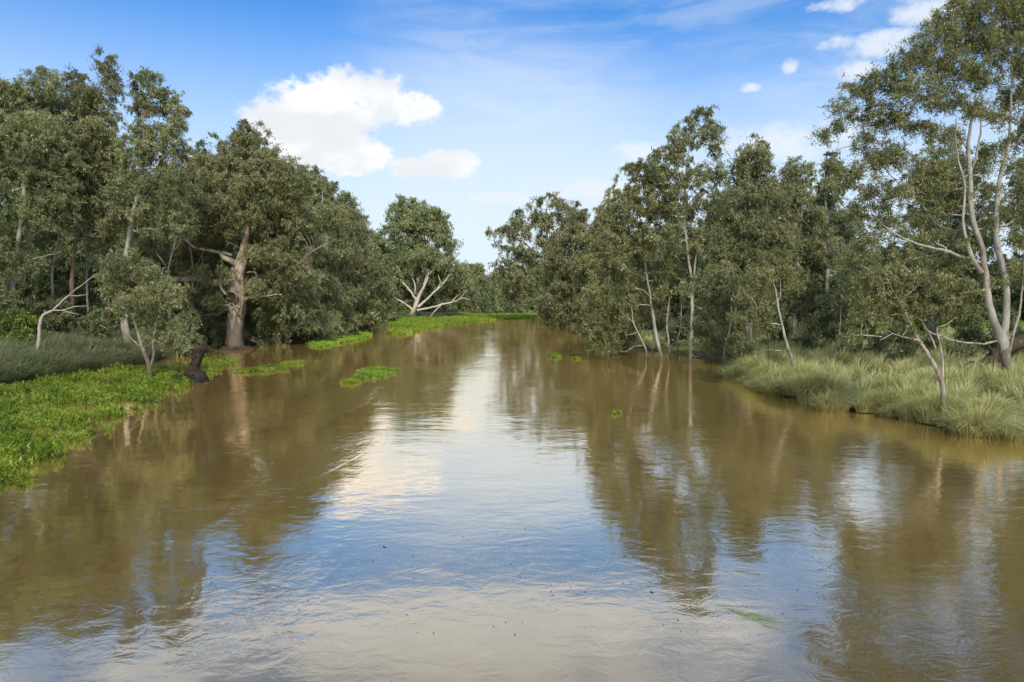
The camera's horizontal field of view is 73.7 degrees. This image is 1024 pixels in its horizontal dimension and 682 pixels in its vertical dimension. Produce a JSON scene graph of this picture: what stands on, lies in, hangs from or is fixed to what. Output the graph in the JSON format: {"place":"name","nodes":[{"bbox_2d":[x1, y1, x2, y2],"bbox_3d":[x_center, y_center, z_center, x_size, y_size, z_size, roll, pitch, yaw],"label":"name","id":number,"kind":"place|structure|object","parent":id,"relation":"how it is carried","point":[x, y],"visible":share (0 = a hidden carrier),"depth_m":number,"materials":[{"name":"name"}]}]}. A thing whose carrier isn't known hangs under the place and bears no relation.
{"place":"outdoors","nodes":[
{"label":"outdoors","id":0,"kind":"place"},
{"bbox_2d":[0,326,171,384],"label":"sedge grass","id":1,"kind":"structure","parent":0,"point":[65,353],"depth_m":43.85,"materials":[{"name":"plant"}]},
{"bbox_2d":[0,317,1023,681],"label":"river water","id":2,"kind":"structure","parent":0,"point":[292,521],"depth_m":14.47,"materials":[{"name":"liquid"}]},
{"bbox_2d":[0,467,40,490],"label":"water weed","id":3,"kind":"object","parent":2,"relation":"on","point":[14,477],"visible":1,"depth_m":18.20,"materials":[{"name":"green plant"}]},
{"bbox_2d":[0,362,193,473],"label":"water weed","id":4,"kind":"object","parent":2,"relation":"on","point":[138,383],"visible":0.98,"depth_m":30.13,"materials":[{"name":"green plant"}]},
{"bbox_2d":[169,342,209,383],"bbox_3d":[-18.214,1.358,38.796,2.331,2.622,1.531,-3,5,-41],"label":"tree stump","id":5,"kind":"object","parent":2,"relation":"on","point":[194,372],"visible":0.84,"depth_m":38.58,"materials":[{"name":"brown wood"}]},
{"bbox_2d":[145,354,244,381],"bbox_3d":[-21.215,1.549,46.224,6.114,0.566,16.924,0,4,0],"label":"water weed","id":6,"kind":"object","parent":2,"relation":"on","point":[211,370],"visible":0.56,"depth_m":46.83,"materials":[{"name":"green plant"}]},
{"bbox_2d":[250,363,296,371],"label":"weed clump","id":7,"kind":"object","parent":2,"relation":"on","point":[269,367],"visible":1,"depth_m":45.17,"materials":[{"name":"green plant"}]},
{"bbox_2d":[149,310,443,360],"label":"bank grass","id":8,"kind":"structure","parent":2,"relation":"on","point":[403,313],"depth_m":70.96,"materials":[{"name":"plant"}]},
{"bbox_2d":[305,330,372,346],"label":"weed mat","id":9,"kind":"object","parent":2,"relation":"on","point":[322,341],"visible":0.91,"depth_m":72.35,"materials":[{"name":"green plant"}]},
{"bbox_2d":[354,363,401,379],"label":"weed clump","id":10,"kind":"object","parent":2,"relation":"on","point":[378,371],"visible":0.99,"depth_m":42.59,"materials":[{"name":"green plant"}]},
{"bbox_2d":[388,311,550,334],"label":"weed mat","id":11,"kind":"object","parent":2,"relation":"on","point":[412,326],"visible":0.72,"depth_m":122.03,"materials":[{"name":"green plant"}]},
{"bbox_2d":[0,0,1023,293],"label":"sky","id":12,"kind":"structure","parent":0,"point":[475,110],"materials":[{"name":"blue"}]},
{"bbox_2d":[1,299,1023,428],"bbox_3d":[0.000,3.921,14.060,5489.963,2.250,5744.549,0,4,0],"label":"ground","id":13,"kind":"structure","parent":0,"point":[683,350],"depth_m":54.44,"materials":[{"name":"soil"}]},
{"bbox_2d":[0,304,38,345],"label":"shrub","id":14,"kind":"object","parent":13,"relation":"on","point":[17,324],"visible":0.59,"depth_m":45.69,"materials":[{"name":"green plant"}]},
{"bbox_2d":[0,179,48,324],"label":"gum tree","id":15,"kind":"object","parent":13,"relation":"on","point":[9,301],"visible":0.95,"depth_m":48.51,"materials":[{"name":"green plant"}]},
{"bbox_2d":[0,65,95,333],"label":"gum tree","id":16,"kind":"object","parent":13,"relation":"on","point":[17,106],"visible":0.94,"depth_m":48.52,"materials":[{"name":"green plant"}]},
{"bbox_2d":[0,140,99,333],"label":"gum tree","id":17,"kind":"object","parent":13,"relation":"on","point":[35,293],"visible":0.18,"depth_m":64.94,"materials":[{"name":"green plant"}]},
{"bbox_2d":[25,294,82,335],"bbox_3d":[-34.852,-1.185,51.908,4.232,4.812,4.450,0,4,0],"label":"shrub","id":18,"kind":"object","parent":13,"relation":"on","point":[53,320],"visible":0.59,"depth_m":51.52,"materials":[{"name":"green plant"}]},
{"bbox_2d":[21,205,92,301],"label":"young gum tree","id":19,"kind":"object","parent":13,"relation":"on","point":[42,246],"visible":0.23,"depth_m":56.67,"materials":[{"name":"green plant"}]},
{"bbox_2d":[36,274,95,352],"bbox_3d":[-28.116,-1.387,43.007,4.000,5.637,0.216,0,4,0],"label":"dead branch","id":20,"kind":"object","parent":13,"relation":"on","point":[40,323],"visible":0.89,"depth_m":42.94,"materials":[{"name":"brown wood"}]},
{"bbox_2d":[17,44,140,334],"bbox_3d":[-32.735,-11.059,52.896,8.774,22.974,7.500,0,4,0],"label":"gum tree","id":21,"kind":"object","parent":13,"relation":"on","point":[82,102],"visible":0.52,"depth_m":51.58,"materials":[{"name":"green plant"}]},
{"bbox_2d":[58,211,107,317],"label":"young gum tree","id":22,"kind":"object","parent":13,"relation":"on","point":[87,228],"visible":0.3,"depth_m":59.69,"materials":[{"name":"green plant"}]},
{"bbox_2d":[76,305,115,343],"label":"shrub","id":23,"kind":"object","parent":13,"relation":"on","point":[97,325],"visible":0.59,"depth_m":49.69,"materials":[{"name":"green plant"}]},
{"bbox_2d":[38,147,167,330],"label":"gum tree","id":24,"kind":"object","parent":13,"relation":"on","point":[62,289],"visible":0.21,"depth_m":66.39,"materials":[{"name":"green plant"}]},
{"bbox_2d":[81,295,137,332],"bbox_3d":[-34.056,-1.841,57.839,4.290,5.947,3.963,-3,5,-39],"label":"shrub","id":25,"kind":"object","parent":13,"relation":"on","point":[115,321],"visible":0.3,"depth_m":57.53,"materials":[{"name":"green plant"}]},
{"bbox_2d":[83,212,137,335],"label":"young gum tree","id":26,"kind":"object","parent":13,"relation":"on","point":[102,229],"visible":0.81,"depth_m":52.95,"materials":[{"name":"green plant"}]},
{"bbox_2d":[90,246,195,376],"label":"wattle tree","id":27,"kind":"object","parent":13,"relation":"on","point":[135,290],"visible":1,"depth_m":38.77,"materials":[{"name":"green plant"}]},
{"bbox_2d":[89,64,200,344],"bbox_3d":[-27.087,-9.458,50.759,7.756,21.258,5.930,0,4,0],"label":"gum tree","id":28,"kind":"object","parent":13,"relation":"on","point":[169,212],"visible":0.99,"depth_m":49.88,"materials":[{"name":"green plant"}]},
{"bbox_2d":[135,206,211,330],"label":"young gum tree","id":29,"kind":"object","parent":13,"relation":"on","point":[150,241],"visible":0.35,"depth_m":59.61,"materials":[{"name":"green plant"}]},
{"bbox_2d":[121,159,240,330],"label":"gum tree","id":30,"kind":"object","parent":13,"relation":"on","point":[152,251],"visible":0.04,"depth_m":72.11,"materials":[{"name":"green plant"}]},
{"bbox_2d":[166,309,205,356],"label":"shrub","id":31,"kind":"object","parent":13,"relation":"on","point":[188,320],"visible":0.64,"depth_m":55.74,"materials":[{"name":"green plant"}]},
{"bbox_2d":[155,220,225,331],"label":"young gum tree","id":32,"kind":"object","parent":13,"relation":"on","point":[213,244],"visible":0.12,"depth_m":63.60,"materials":[{"name":"green plant"}]},
{"bbox_2d":[145,137,239,334],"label":"gum tree","id":33,"kind":"object","parent":13,"relation":"on","point":[213,261],"visible":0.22,"depth_m":65.40,"materials":[{"name":"green plant"}]},
{"bbox_2d":[191,298,226,346],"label":"shrub","id":34,"kind":"object","parent":13,"relation":"on","point":[214,328],"visible":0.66,"depth_m":63.73,"materials":[{"name":"green plant"}]},
{"bbox_2d":[151,118,322,350],"bbox_3d":[-25.341,-9.028,61.839,17.168,21.753,9.663,0,4,0],"label":"hollow gum tree","id":35,"kind":"object","parent":13,"relation":"on","point":[272,185],"visible":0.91,"depth_m":60.48,"materials":[{"name":"green plant"}]},
{"bbox_2d":[244,298,275,333],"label":"shrub","id":36,"kind":"object","parent":13,"relation":"on","point":[253,323],"visible":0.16,"depth_m":72.95,"materials":[{"name":"green plant"}]},
{"bbox_2d":[249,304,294,346],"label":"shrub","id":37,"kind":"object","parent":13,"relation":"on","point":[278,330],"visible":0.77,"depth_m":65.49,"materials":[{"name":"green plant"}]},
{"bbox_2d":[228,160,342,344],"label":"gum tree","id":38,"kind":"object","parent":13,"relation":"on","point":[306,315],"visible":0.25,"depth_m":66.77,"materials":[{"name":"green plant"}]},
{"bbox_2d":[290,206,345,341],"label":"young gum tree","id":39,"kind":"object","parent":13,"relation":"on","point":[321,218],"visible":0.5,"depth_m":69.61,"materials":[{"name":"green plant"}]},
{"bbox_2d":[290,162,358,338],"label":"gum tree","id":40,"kind":"object","parent":13,"relation":"on","point":[332,282],"visible":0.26,"depth_m":73.55,"materials":[{"name":"green plant"}]},
{"bbox_2d":[310,176,375,335],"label":"gum tree","id":41,"kind":"object","parent":13,"relation":"on","point":[358,259],"visible":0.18,"depth_m":79.28,"materials":[{"name":"green plant"}]},
{"bbox_2d":[325,190,395,333],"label":"gum tree","id":42,"kind":"object","parent":13,"relation":"on","point":[344,198],"visible":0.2,"depth_m":87.06,"materials":[{"name":"green plant"}]},
{"bbox_2d":[346,208,399,327],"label":"gum tree","id":43,"kind":"object","parent":13,"relation":"on","point":[382,293],"visible":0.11,"depth_m":95.10,"materials":[{"name":"green plant"}]},
{"bbox_2d":[369,226,406,321],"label":"gum tree","id":44,"kind":"object","parent":13,"relation":"on","point":[382,242],"visible":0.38,"depth_m":116.80,"materials":[{"name":"green plant"}]},
{"bbox_2d":[380,193,463,310],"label":"gum tree","id":45,"kind":"object","parent":13,"relation":"on","point":[413,222],"visible":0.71,"depth_m":156.98,"materials":[{"name":"green plant"}]},
{"bbox_2d":[389,241,479,316],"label":"white gum tree","id":46,"kind":"object","parent":13,"relation":"on","point":[440,264],"visible":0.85,"depth_m":142.70,"materials":[{"name":"green plant"}]},
{"bbox_2d":[453,297,481,312],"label":"shrub","id":47,"kind":"object","parent":13,"relation":"on","point":[471,307],"visible":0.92,"depth_m":163.68,"materials":[{"name":"green plant"}]},
{"bbox_2d":[470,261,499,301],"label":"bend tree","id":48,"kind":"object","parent":13,"relation":"on","point":[484,284],"visible":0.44,"depth_m":187.64,"materials":[{"name":"green plant"}]},
{"bbox_2d":[476,292,504,313],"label":"shrub","id":49,"kind":"object","parent":13,"relation":"on","point":[490,304],"visible":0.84,"depth_m":166.54,"materials":[{"name":"green plant"}]},
{"bbox_2d":[500,296,524,312],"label":"shrub","id":50,"kind":"object","parent":13,"relation":"on","point":[514,307],"visible":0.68,"depth_m":170.24,"materials":[{"name":"green plant"}]},
{"bbox_2d":[495,260,533,308],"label":"bend tree","id":51,"kind":"object","parent":13,"relation":"on","point":[515,264],"visible":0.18,"depth_m":197.99,"materials":[{"name":"green plant"}]},
{"bbox_2d":[484,190,578,309],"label":"gum tree","id":52,"kind":"object","parent":13,"relation":"on","point":[545,223],"visible":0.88,"depth_m":126.20,"materials":[{"name":"green plant"}]},
{"bbox_2d":[532,200,602,326],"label":"gum tree","id":53,"kind":"object","parent":13,"relation":"on","point":[575,222],"visible":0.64,"depth_m":106.18,"materials":[{"name":"green plant"}]},
{"bbox_2d":[567,194,645,333],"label":"gum tree","id":54,"kind":"object","parent":13,"relation":"on","point":[584,311],"visible":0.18,"depth_m":82.94,"materials":[{"name":"green plant"}]},
{"bbox_2d":[576,157,682,360],"bbox_3d":[8.749,-5.566,51.747,8.154,15.882,6.471,0,4,0],"label":"gum tree","id":55,"kind":"object","parent":13,"relation":"on","point":[630,203],"visible":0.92,"depth_m":50.60,"materials":[{"name":"green plant"}]},
{"bbox_2d":[611,267,658,352],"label":"sapling","id":56,"kind":"object","parent":13,"relation":"on","point":[639,283],"visible":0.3,"depth_m":57.75,"materials":[{"name":"green plant"}]},
{"bbox_2d":[639,293,676,332],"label":"shrub","id":57,"kind":"object","parent":13,"relation":"on","point":[648,324],"visible":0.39,"depth_m":78.70,"materials":[{"name":"green plant"}]},
{"bbox_2d":[633,221,718,323],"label":"gum tree","id":58,"kind":"object","parent":13,"relation":"on","point":[676,299],"visible":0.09,"depth_m":82.25,"materials":[{"name":"green plant"}]},
{"bbox_2d":[597,318,755,349],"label":"bank grass","id":59,"kind":"structure","parent":13,"relation":"on","point":[647,332],"depth_m":65.13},
{"bbox_2d":[660,312,697,345],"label":"shrub","id":60,"kind":"object","parent":13,"relation":"on","point":[674,328],"visible":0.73,"depth_m":61.45,"materials":[{"name":"green plant"}]},
{"bbox_2d":[661,249,701,357],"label":"sapling","id":61,"kind":"object","parent":13,"relation":"on","point":[685,276],"visible":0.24,"depth_m":53.08,"materials":[{"name":"green plant"}]},
{"bbox_2d":[639,104,744,363],"bbox_3d":[12.917,-7.234,49.398,7.375,19.182,5.829,0,4,0],"label":"gum tree","id":62,"kind":"object","parent":13,"relation":"on","point":[674,156],"visible":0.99,"depth_m":48.47,"materials":[{"name":"green plant"}]},
{"bbox_2d":[693,298,730,356],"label":"sapling","id":63,"kind":"object","parent":13,"relation":"on","point":[698,330],"visible":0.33,"depth_m":51.70,"materials":[{"name":"green plant"}]},
{"bbox_2d":[678,188,779,314],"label":"gum tree","id":64,"kind":"object","parent":13,"relation":"on","point":[704,260],"visible":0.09,"depth_m":76.47,"materials":[{"name":"green plant"}]},
{"bbox_2d":[716,261,744,364],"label":"sapling","id":65,"kind":"object","parent":13,"relation":"on","point":[728,276],"visible":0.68,"depth_m":47.72,"materials":[{"name":"green plant"}]},
{"bbox_2d":[728,267,765,357],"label":"sapling","id":66,"kind":"object","parent":13,"relation":"on","point":[746,304],"visible":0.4,"depth_m":43.53,"materials":[{"name":"green plant"}]},
{"bbox_2d":[705,132,811,339],"bbox_3d":[20.263,-8.463,58.248,8.634,18.072,8.895,0,4,0],"label":"gum tree","id":67,"kind":"object","parent":13,"relation":"on","point":[751,227],"visible":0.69,"depth_m":56.27,"materials":[{"name":"green plant"}]},
{"bbox_2d":[728,351,788,377],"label":"tussock","id":68,"kind":"object","parent":13,"relation":"on","point":[754,362],"visible":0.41,"depth_m":39.30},
{"bbox_2d":[724,243,806,368],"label":"young gum tree","id":69,"kind":"object","parent":13,"relation":"on","point":[750,283],"visible":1,"depth_m":35.65,"materials":[{"name":"green plant"}]},
{"bbox_2d":[743,286,790,361],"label":"sapling","id":70,"kind":"object","parent":13,"relation":"on","point":[773,303],"visible":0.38,"depth_m":38.45,"materials":[{"name":"green plant"}]},
{"bbox_2d":[746,370,794,395],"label":"tussock","id":71,"kind":"object","parent":13,"relation":"on","point":[771,389],"visible":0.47,"depth_m":33.83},
{"bbox_2d":[761,316,799,342],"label":"shrub","id":72,"kind":"object","parent":13,"relation":"on","point":[786,323],"visible":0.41,"depth_m":55.64,"materials":[{"name":"green plant"}]},
{"bbox_2d":[763,369,806,395],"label":"tussock","id":73,"kind":"object","parent":13,"relation":"on","point":[786,392],"visible":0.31,"depth_m":33.19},
{"bbox_2d":[782,276,822,334],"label":"sapling","id":74,"kind":"object","parent":13,"relation":"on","point":[793,306],"visible":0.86,"depth_m":50.83,"materials":[{"name":"green plant"}]},
{"bbox_2d":[770,356,835,377],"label":"tussock","id":75,"kind":"object","parent":13,"relation":"on","point":[796,368],"visible":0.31,"depth_m":35.00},
{"bbox_2d":[760,155,846,334],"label":"gum tree","id":76,"kind":"object","parent":13,"relation":"on","point":[795,187],"visible":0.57,"depth_m":60.27,"materials":[{"name":"green plant"}]},
{"bbox_2d":[791,332,821,353],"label":"shrub","id":77,"kind":"object","parent":13,"relation":"on","point":[809,339],"visible":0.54,"depth_m":49.69,"materials":[{"name":"green plant"}]},
{"bbox_2d":[776,359,857,404],"bbox_3d":[14.010,1.784,31.054,4.198,2.164,4.079,-1,4,-8],"label":"tussock","id":78,"kind":"object","parent":13,"relation":"on","point":[813,382],"visible":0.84,"depth_m":30.91,"materials":[{"name":"plant"}]},
{"bbox_2d":[800,305,845,342],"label":"shrub","id":79,"kind":"object","parent":13,"relation":"on","point":[824,317],"visible":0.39,"depth_m":57.58,"materials":[{"name":"green plant"}]},
{"bbox_2d":[801,380,866,411],"bbox_3d":[13.831,2.376,29.291,3.197,1.544,3.202,2,4,28],"label":"tussock","id":80,"kind":"object","parent":13,"relation":"on","point":[832,402],"visible":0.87,"depth_m":29.06,"materials":[{"name":"plant"}]},
{"bbox_2d":[789,148,883,332],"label":"gum tree","id":81,"kind":"object","parent":13,"relation":"on","point":[829,167],"visible":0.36,"depth_m":62.97,"materials":[{"name":"green plant"}]},
{"bbox_2d":[814,268,860,359],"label":"sapling","id":82,"kind":"object","parent":13,"relation":"on","point":[842,283],"visible":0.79,"depth_m":44.89,"materials":[{"name":"green plant"}]},
{"bbox_2d":[819,317,866,347],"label":"shrub","id":83,"kind":"object","parent":13,"relation":"on","point":[833,331],"visible":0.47,"depth_m":51.69,"materials":[{"name":"green plant"}]},
{"bbox_2d":[827,338,872,359],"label":"shrub","id":84,"kind":"object","parent":13,"relation":"on","point":[858,346],"visible":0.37,"depth_m":45.92,"materials":[{"name":"green plant"}]},
{"bbox_2d":[846,388,885,412],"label":"tussock","id":85,"kind":"object","parent":13,"relation":"on","point":[869,406],"visible":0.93,"depth_m":28.63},
{"bbox_2d":[860,332,900,362],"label":"shrub","id":86,"kind":"object","parent":13,"relation":"on","point":[877,345],"visible":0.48,"depth_m":43.83,"materials":[{"name":"green plant"}]},
{"bbox_2d":[871,401,903,417],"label":"tussock","id":87,"kind":"object","parent":13,"relation":"on","point":[888,413],"visible":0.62,"depth_m":27.76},
{"bbox_2d":[858,381,925,409],"bbox_3d":[15.977,2.248,28.807,2.942,1.304,2.859,0,4,4],"label":"tussock","id":88,"kind":"object","parent":13,"relation":"on","point":[888,393],"visible":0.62,"depth_m":28.70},
{"bbox_2d":[881,318,914,347],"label":"shrub","id":89,"kind":"object","parent":13,"relation":"on","point":[902,340],"visible":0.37,"depth_m":49.80,"materials":[{"name":"green plant"}]},
{"bbox_2d":[878,342,918,366],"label":"shrub","id":90,"kind":"object","parent":13,"relation":"on","point":[902,349],"visible":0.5,"depth_m":40.95,"materials":[{"name":"green plant"}]},
{"bbox_2d":[881,395,926,420],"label":"tussock","id":91,"kind":"object","parent":13,"relation":"on","point":[905,412],"visible":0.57,"depth_m":27.04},
{"bbox_2d":[835,260,986,429],"bbox_3d":[14.677,0.274,25.347,5.100,6.546,2.335,1,4,15],"label":"young gum tree","id":92,"kind":"object","parent":13,"relation":"on","point":[949,289],"visible":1,"depth_m":25.05,"materials":[{"name":"green plant"}]},
{"bbox_2d":[804,0,1023,381],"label":"gum tree","id":93,"kind":"object","parent":13,"relation":"on","point":[989,35],"visible":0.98,"depth_m":33.77,"materials":[{"name":"green plant"}]},
{"bbox_2d":[890,383,985,423],"bbox_3d":[16.491,2.292,26.192,3.720,1.730,3.620,1,4,18],"label":"tussock","id":94,"kind":"object","parent":13,"relation":"on","point":[933,400],"visible":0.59,"depth_m":26.10,"materials":[{"name":"plant"}]},
{"bbox_2d":[860,135,1019,343],"bbox_3d":[31.014,-6.859,49.845,9.356,16.088,10.562,-2,4,-23],"label":"gum tree","id":95,"kind":"object","parent":13,"relation":"on","point":[952,222],"visible":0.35,"depth_m":48.43,"materials":[{"name":"green plant"}]},
{"bbox_2d":[923,402,969,427],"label":"tussock","id":96,"kind":"object","parent":13,"relation":"on","point":[939,419],"visible":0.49,"depth_m":25.44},
{"bbox_2d":[933,338,987,362],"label":"shrub","id":97,"kind":"object","parent":13,"relation":"on","point":[961,348],"visible":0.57,"depth_m":42.80,"materials":[{"name":"green plant"}]},
{"bbox_2d":[948,322,987,349],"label":"shrub","id":98,"kind":"object","parent":13,"relation":"on","point":[969,334],"visible":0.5,"depth_m":49.72,"materials":[{"name":"green plant"}]},
{"bbox_2d":[953,306,987,337],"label":"shrub","id":99,"kind":"object","parent":13,"relation":"on","point":[964,325],"visible":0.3,"depth_m":57.74,"materials":[{"name":"green plant"}]},
{"bbox_2d":[922,392,1023,438],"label":"tussock","id":100,"kind":"object","parent":13,"relation":"on","point":[973,423],"visible":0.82,"depth_m":23.90,"materials":[{"name":"plant"}]},
{"bbox_2d":[964,265,1011,319],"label":"paddock tree","id":101,"kind":"object","parent":13,"relation":"on","point":[995,274],"visible":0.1,"depth_m":111.89,"materials":[{"name":"green plant"}]},
{"bbox_2d":[960,387,1023,418],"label":"tussock","id":102,"kind":"object","parent":13,"relation":"on","point":[1005,405],"visible":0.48,"depth_m":25.41,"materials":[{"name":"plant"}]},
{"bbox_2d":[963,334,1023,372],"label":"fallen log","id":103,"kind":"object","parent":13,"relation":"on","point":[990,357],"visible":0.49,"depth_m":36.88,"materials":[{"name":"brown wood"}]},
{"bbox_2d":[982,305,1023,335],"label":"shrub","id":104,"kind":"object","parent":13,"relation":"on","point":[1013,317],"visible":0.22,"depth_m":61.63,"materials":[{"name":"green plant"}]},
{"bbox_2d":[983,412,1023,440],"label":"tussock","id":105,"kind":"object","parent":13,"relation":"on","point":[1015,435],"visible":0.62,"depth_m":23.42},
{"bbox_2d":[993,113,1023,293],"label":"gum tree","id":106,"kind":"object","parent":13,"relation":"on","point":[1014,225],"visible":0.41,"depth_m":41.00,"materials":[{"name":"green plant"}]},
{"bbox_2d":[994,262,1023,319],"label":"paddock tree","id":107,"kind":"object","parent":13,"relation":"on","point":[1015,299],"visible":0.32,"depth_m":110.31,"materials":[{"name":"green plant"}]},
{"bbox_2d":[695,325,1023,417],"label":"tussock grass","id":108,"kind":"structure","parent":0,"point":[916,373],"depth_m":35.72,"materials":[{"name":"plant"}]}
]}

